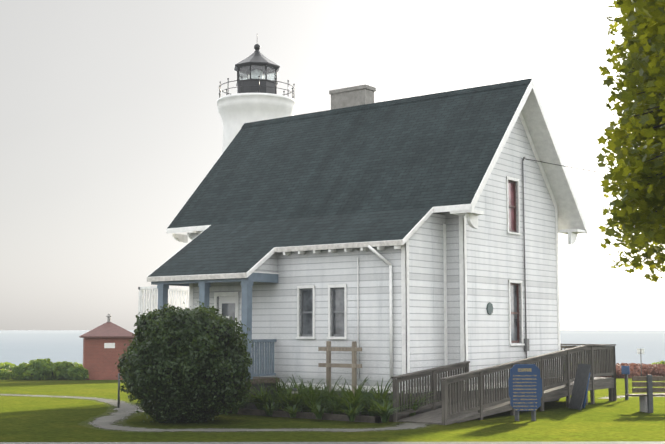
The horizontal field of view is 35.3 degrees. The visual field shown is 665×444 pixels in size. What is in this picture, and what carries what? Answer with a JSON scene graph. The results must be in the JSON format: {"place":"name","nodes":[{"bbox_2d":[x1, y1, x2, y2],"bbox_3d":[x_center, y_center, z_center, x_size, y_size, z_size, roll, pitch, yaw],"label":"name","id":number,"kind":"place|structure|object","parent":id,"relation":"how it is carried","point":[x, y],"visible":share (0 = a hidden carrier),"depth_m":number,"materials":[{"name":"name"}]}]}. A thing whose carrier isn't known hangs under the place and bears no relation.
{"place":"outdoors","nodes":[
{"label":"outdoors","id":0,"kind":"place"},
{"bbox_2d":[0,378,664,441],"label":"ground","id":1,"kind":"structure","parent":0,"point":[39,419],"depth_m":23.94,"materials":[{"name":"green plant"}]},
{"bbox_2d":[0,369,10,379],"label":"bluff shrub","id":2,"kind":"object","parent":1,"relation":"on","point":[4,374],"visible":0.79,"depth_m":55.91,"materials":[{"name":"green plant"}]},
{"bbox_2d":[0,362,15,370],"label":"bush","id":3,"kind":"object","parent":1,"relation":"on","point":[6,365],"visible":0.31,"depth_m":65.39,"materials":[{"name":"green plant"}]},
{"bbox_2d":[9,362,27,379],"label":"bluff shrub","id":4,"kind":"object","parent":1,"relation":"on","point":[17,372],"visible":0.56,"depth_m":54.78,"materials":[{"name":"green plant"}]},
{"bbox_2d":[22,358,59,379],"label":"bluff shrub","id":5,"kind":"object","parent":1,"relation":"on","point":[41,369],"visible":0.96,"depth_m":54.30,"materials":[{"name":"green plant"}]},
{"bbox_2d":[54,361,73,379],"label":"bluff shrub","id":6,"kind":"object","parent":1,"relation":"on","point":[63,366],"visible":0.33,"depth_m":55.29,"materials":[{"name":"green plant"}]},
{"bbox_2d":[65,365,89,379],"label":"bluff shrub","id":7,"kind":"object","parent":1,"relation":"on","point":[78,372],"visible":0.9,"depth_m":54.92,"materials":[{"name":"green plant"}]},
{"bbox_2d":[79,313,134,379],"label":"oil house","id":8,"kind":"structure","parent":1,"relation":"on","point":[103,346],"depth_m":56.09,"materials":[{"name":"brick"}]},
{"bbox_2d":[138,286,188,318],"bbox_3d":[-3.978,4.092,35.143,1.059,3.649,5.957,-4,-7,36],"label":"fence","id":9,"kind":"object","parent":1,"relation":"on","point":[152,291],"visible":0.29,"depth_m":33.20,"materials":[{"name":"white wood"}]},
{"bbox_2d":[138,382,223,422],"bbox_3d":[-3.585,4.138,24.808,2.079,1.397,2.053,2,-6,-20],"label":"bush","id":10,"kind":"object","parent":1,"relation":"on","point":[165,415],"visible":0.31,"depth_m":24.16,"materials":[{"name":"green plant"}]},
{"bbox_2d":[116,301,252,423],"bbox_3d":[-3.596,3.393,24.897,2.887,3.013,3.214,-4,-7,36],"label":"bush","id":11,"kind":"object","parent":1,"relation":"on","point":[151,376],"visible":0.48,"depth_m":23.88,"materials":[{"name":"green plant"}]},
{"bbox_2d":[132,303,187,361],"bbox_3d":[-3.897,2.645,24.652,1.663,1.460,1.698,-4,-7,36],"label":"bush","id":12,"kind":"object","parent":11,"relation":"attached to","point":[155,322],"visible":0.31,"depth_m":24.19,"materials":[{"name":"green plant"}]},
{"bbox_2d":[132,309,158,343],"bbox_3d":[-4.238,2.589,24.929,0.984,1.042,1.024,2,-6,-19],"label":"bush","id":13,"kind":"object","parent":12,"relation":"on","point":[136,323],"visible":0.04,"depth_m":24.99,"materials":[{"name":"green plant"}]},
{"bbox_2d":[146,302,248,386],"bbox_3d":[-3.084,2.868,24.485,2.349,1.966,2.087,0,-6,1],"label":"bush","id":14,"kind":"object","parent":11,"relation":"attached to","point":[206,337],"visible":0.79,"depth_m":23.86,"materials":[{"name":"green plant"}]},
{"bbox_2d":[0,394,428,431],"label":"footpath","id":15,"kind":"structure","parent":1,"relation":"on","point":[105,422],"depth_m":23.40,"materials":[{"name":"grey concrete"}]},
{"bbox_2d":[117,373,119,407],"bbox_3d":[-5.965,4.702,29.172,0.060,0.950,0.052,-4,-7,36],"label":"thin post","id":16,"kind":"object","parent":15,"relation":"on","point":[118,405],"visible":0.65,"depth_m":29.14,"materials":[{"name":"metal"}]},
{"bbox_2d":[151,252,278,413],"bbox_3d":[-3.474,2.983,29.738,5.257,4.487,2.954,-13,-14,65],"label":"porch","id":17,"kind":"object","parent":1,"relation":"on","point":[266,271],"visible":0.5,"depth_m":28.48,"materials":[{"name":"blue wood"}]},
{"bbox_2d":[198,329,252,416],"bbox_3d":[-2.603,3.516,24.437,1.599,2.057,1.672,-4,-7,36],"label":"bush","id":18,"kind":"object","parent":1,"relation":"on","point":[225,382],"visible":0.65,"depth_m":24.02,"materials":[{"name":"green plant"}]},
{"bbox_2d":[217,93,295,153],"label":"lighthouse tower","id":19,"kind":"structure","parent":1,"relation":"on","point":[237,111],"depth_m":63.06,"materials":[{"name":"white paint"}]},
{"bbox_2d":[219,76,294,97],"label":"gallery railing","id":20,"kind":"object","parent":19,"relation":"on","point":[259,86],"visible":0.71,"depth_m":63.41,"materials":[{"name":"black metal"}]},
{"bbox_2d":[234,44,279,93],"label":"lantern room","id":21,"kind":"object","parent":19,"relation":"on","point":[256,59],"depth_m":64.41,"materials":[{"name":"black metal"}]},
{"bbox_2d":[251,69,262,78],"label":"lighthouse lens","id":22,"kind":"object","parent":21,"relation":"in","point":[255,75],"depth_m":64.90,"materials":[{"name":"clear glass"}]},
{"bbox_2d":[237,408,423,422],"bbox_3d":[-0.082,4.824,26.411,4.400,0.140,2.050,-4,-7,36],"label":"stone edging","id":23,"kind":"object","parent":1,"relation":"on","point":[338,417],"visible":0.64,"depth_m":25.46,"materials":[{"name":"stone"}]},
{"bbox_2d":[229,373,439,422],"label":"bed plants","id":24,"kind":"object","parent":23,"relation":"on","point":[317,403],"visible":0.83,"depth_m":25.85,"materials":[{"name":"green plant"}]},
{"bbox_2d":[318,341,361,395],"bbox_3d":[0.220,4.021,27.001,1.380,1.860,0.120,-4,-7,36],"label":"garden trellis","id":25,"kind":"object","parent":23,"relation":"on","point":[328,364],"visible":0.81,"depth_m":26.97,"materials":[{"name":"brown wood"}]},
{"bbox_2d":[282,387,559,411],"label":"foundation walls","id":26,"kind":"structure","parent":1,"relation":"on","point":[429,409],"depth_m":27.46,"materials":[{"name":"concrete"}]},
{"bbox_2d":[193,213,445,386],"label":"lean to walls","id":27,"kind":"structure","parent":26,"relation":"on","point":[274,310],"depth_m":27.60,"materials":[{"name":"white wood"}]},
{"bbox_2d":[214,292,238,335],"bbox_3d":[-3.022,3.211,30.064,0.940,2.380,0.165,-4,-7,36],"label":"porch door","id":28,"kind":"structure","parent":27,"relation":"in","point":[228,304],"depth_m":30.14,"materials":[{"name":"white wood"}]},
{"bbox_2d":[147,79,586,392],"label":"house trim","id":29,"kind":"structure","parent":26,"relation":"on","point":[469,212],"depth_m":27.93,"materials":[{"name":"white wood"}]},
{"bbox_2d":[148,207,431,276],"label":"roof","id":30,"kind":"structure","parent":29,"relation":"attached to","point":[237,248],"depth_m":29.25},
{"bbox_2d":[167,84,584,229],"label":"roof","id":31,"kind":"structure","parent":29,"relation":"on","point":[437,152],"depth_m":31.48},
{"bbox_2d":[329,84,375,109],"bbox_3d":[0.659,-3.562,34.667,1.480,1.720,0.600,-4,-7,36],"label":"chimney","id":32,"kind":"object","parent":31,"relation":"on","point":[352,96],"visible":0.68,"depth_m":34.43,"materials":[{"name":"grey concrete"}]},
{"bbox_2d":[241,78,531,127],"bbox_3d":[1.336,-3.744,33.664,11.120,0.183,0.320,-4,-7,36],"label":"roof ridge cap","id":33,"kind":"object","parent":31,"relation":"on","point":[437,95],"visible":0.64,"depth_m":33.12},
{"bbox_2d":[296,176,524,345],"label":"window frames","id":34,"kind":"structure","parent":29,"relation":"attached to","point":[344,287],"depth_m":28.54,"materials":[{"name":"white wood"}]},
{"bbox_2d":[303,183,516,340],"bbox_3d":[2.449,1.016,29.052,1.232,4.700,6.500,-19,-20,73],"label":"window glass","id":35,"kind":"object","parent":34,"relation":"in","point":[338,306],"depth_m":28.48,"materials":[{"name":"grey glass"}]},
{"bbox_2d":[357,157,528,385],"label":"downspouts","id":36,"kind":"object","parent":29,"relation":"attached to","point":[526,340],"visible":0.92,"depth_m":27.20,"materials":[{"name":"grey metal"}]},
{"bbox_2d":[527,159,608,173],"bbox_3d":[15.466,-1.054,32.271,19.801,1.384,0.022,1,-6,-8],"label":"service wire","id":37,"kind":"object","parent":36,"relation":"attached to","point":[566,166],"visible":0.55,"depth_m":31.09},
{"bbox_2d":[486,302,492,314],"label":"plaque wall","id":38,"kind":"structure","parent":29,"relation":"attached to","point":[489,308],"depth_m":28.78,"materials":[{"name":"teal"}]},
{"bbox_2d":[391,344,616,424],"bbox_3d":[4.579,4.281,28.740,2.670,1.740,10.272,-4,-7,36],"label":"ramp railing","id":39,"kind":"object","parent":1,"relation":"on","point":[453,389],"visible":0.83,"depth_m":26.18,"materials":[{"name":"grey wood"}]},
{"bbox_2d":[397,377,613,424],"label":"ramp deck","id":40,"kind":"structure","parent":1,"relation":"on","point":[435,416],"depth_m":26.21,"materials":[{"name":"grey wood"}]},
{"bbox_2d":[508,364,541,420],"bbox_3d":[4.595,4.079,24.941,0.800,1.360,0.136,0,-6,-2],"label":"information sign","id":41,"kind":"object","parent":1,"relation":"on","point":[525,386],"visible":0.94,"depth_m":24.88,"materials":[{"name":"blue"}]},
{"bbox_2d":[568,364,590,409],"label":"leaning sign boards","id":42,"kind":"object","parent":1,"relation":"on","point":[579,392],"visible":1,"depth_m":28.51,"materials":[{"name":"grey wood"}]},
{"bbox_2d":[600,365,647,377],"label":"hedge","id":43,"kind":"object","parent":1,"relation":"on","point":[619,374],"visible":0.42,"depth_m":60.40,"materials":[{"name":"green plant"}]},
{"bbox_2d":[621,366,629,399],"bbox_3d":[9.133,4.996,32.405,0.109,1.070,0.360,3,-6,-24],"label":"signpost","id":44,"kind":"object","parent":1,"relation":"on","point":[625,370],"visible":0.82,"depth_m":32.39,"materials":[{"name":"blue"}]},
{"bbox_2d":[637,349,643,375],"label":"signpost","id":45,"kind":"object","parent":1,"relation":"on","point":[640,351],"visible":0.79,"depth_m":59.75,"materials":[{"name":"grey metal"}]},
{"bbox_2d":[616,363,664,375],"bbox_3d":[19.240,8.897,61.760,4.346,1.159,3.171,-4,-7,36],"label":"hedge","id":46,"kind":"object","parent":1,"relation":"on","point":[654,370],"visible":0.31,"depth_m":60.73,"materials":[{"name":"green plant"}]},
{"bbox_2d":[625,375,664,412],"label":"park bench","id":47,"kind":"object","parent":1,"relation":"on","point":[646,402],"visible":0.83,"depth_m":27.46,"materials":[{"name":"grey wood"}]},
{"bbox_2d":[0,330,664,365],"bbox_3d":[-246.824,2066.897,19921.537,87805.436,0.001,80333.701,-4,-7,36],"label":"sea","id":48,"kind":"structure","parent":0,"point":[17,347],"depth_m":633.61,"materials":[{"name":"liquid"}]},
{"bbox_2d":[0,441,664,443],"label":"road","id":49,"kind":"structure","parent":0,"point":[637,442],"depth_m":20.05,"materials":[{"name":"grey asphalt"}]},
{"bbox_2d":[0,0,664,329],"label":"sky","id":50,"kind":"structure","parent":0,"point":[111,121],"materials":[{"name":"white"}]},
{"bbox_2d":[196,117,557,383],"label":"house walls","id":51,"kind":"structure","parent":0,"point":[495,256],"depth_m":29.76,"materials":[{"name":"white wood"}]},
{"bbox_2d":[596,0,664,282],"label":"maple tree","id":52,"kind":"object","parent":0,"point":[644,21],"depth_m":11.10,"materials":[{"name":"green plant"}]},
{"bbox_2d":[600,395,664,398],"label":"path","id":53,"kind":"structure","parent":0,"point":[618,396],"depth_m":33.95,"materials":[{"name":"grey concrete"}]},
{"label":"bush stems","id":54,"kind":"object","parent":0,"visible":0},
{"bbox_2d":[115,337,144,401],"bbox_3d":[-4.436,3.568,25.256,1.418,1.723,1.455,-4,-7,36],"label":"bush","id":55,"kind":"object","parent":54,"relation":"on","point":[121,361],"visible":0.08,"depth_m":25.03,"materials":[{"name":"green plant"}]},
{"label":"bush","id":56,"kind":"object","parent":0,"visible":0},
{"bbox_2d":[194,306,219,318],"bbox_3d":[-3.100,2.436,24.812,0.973,0.908,0.872,0,-6,-2],"label":"bush","id":57,"kind":"object","parent":56,"relation":"on","point":[210,311],"visible":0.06,"depth_m":24.88,"materials":[{"name":"green plant"}]}
]}

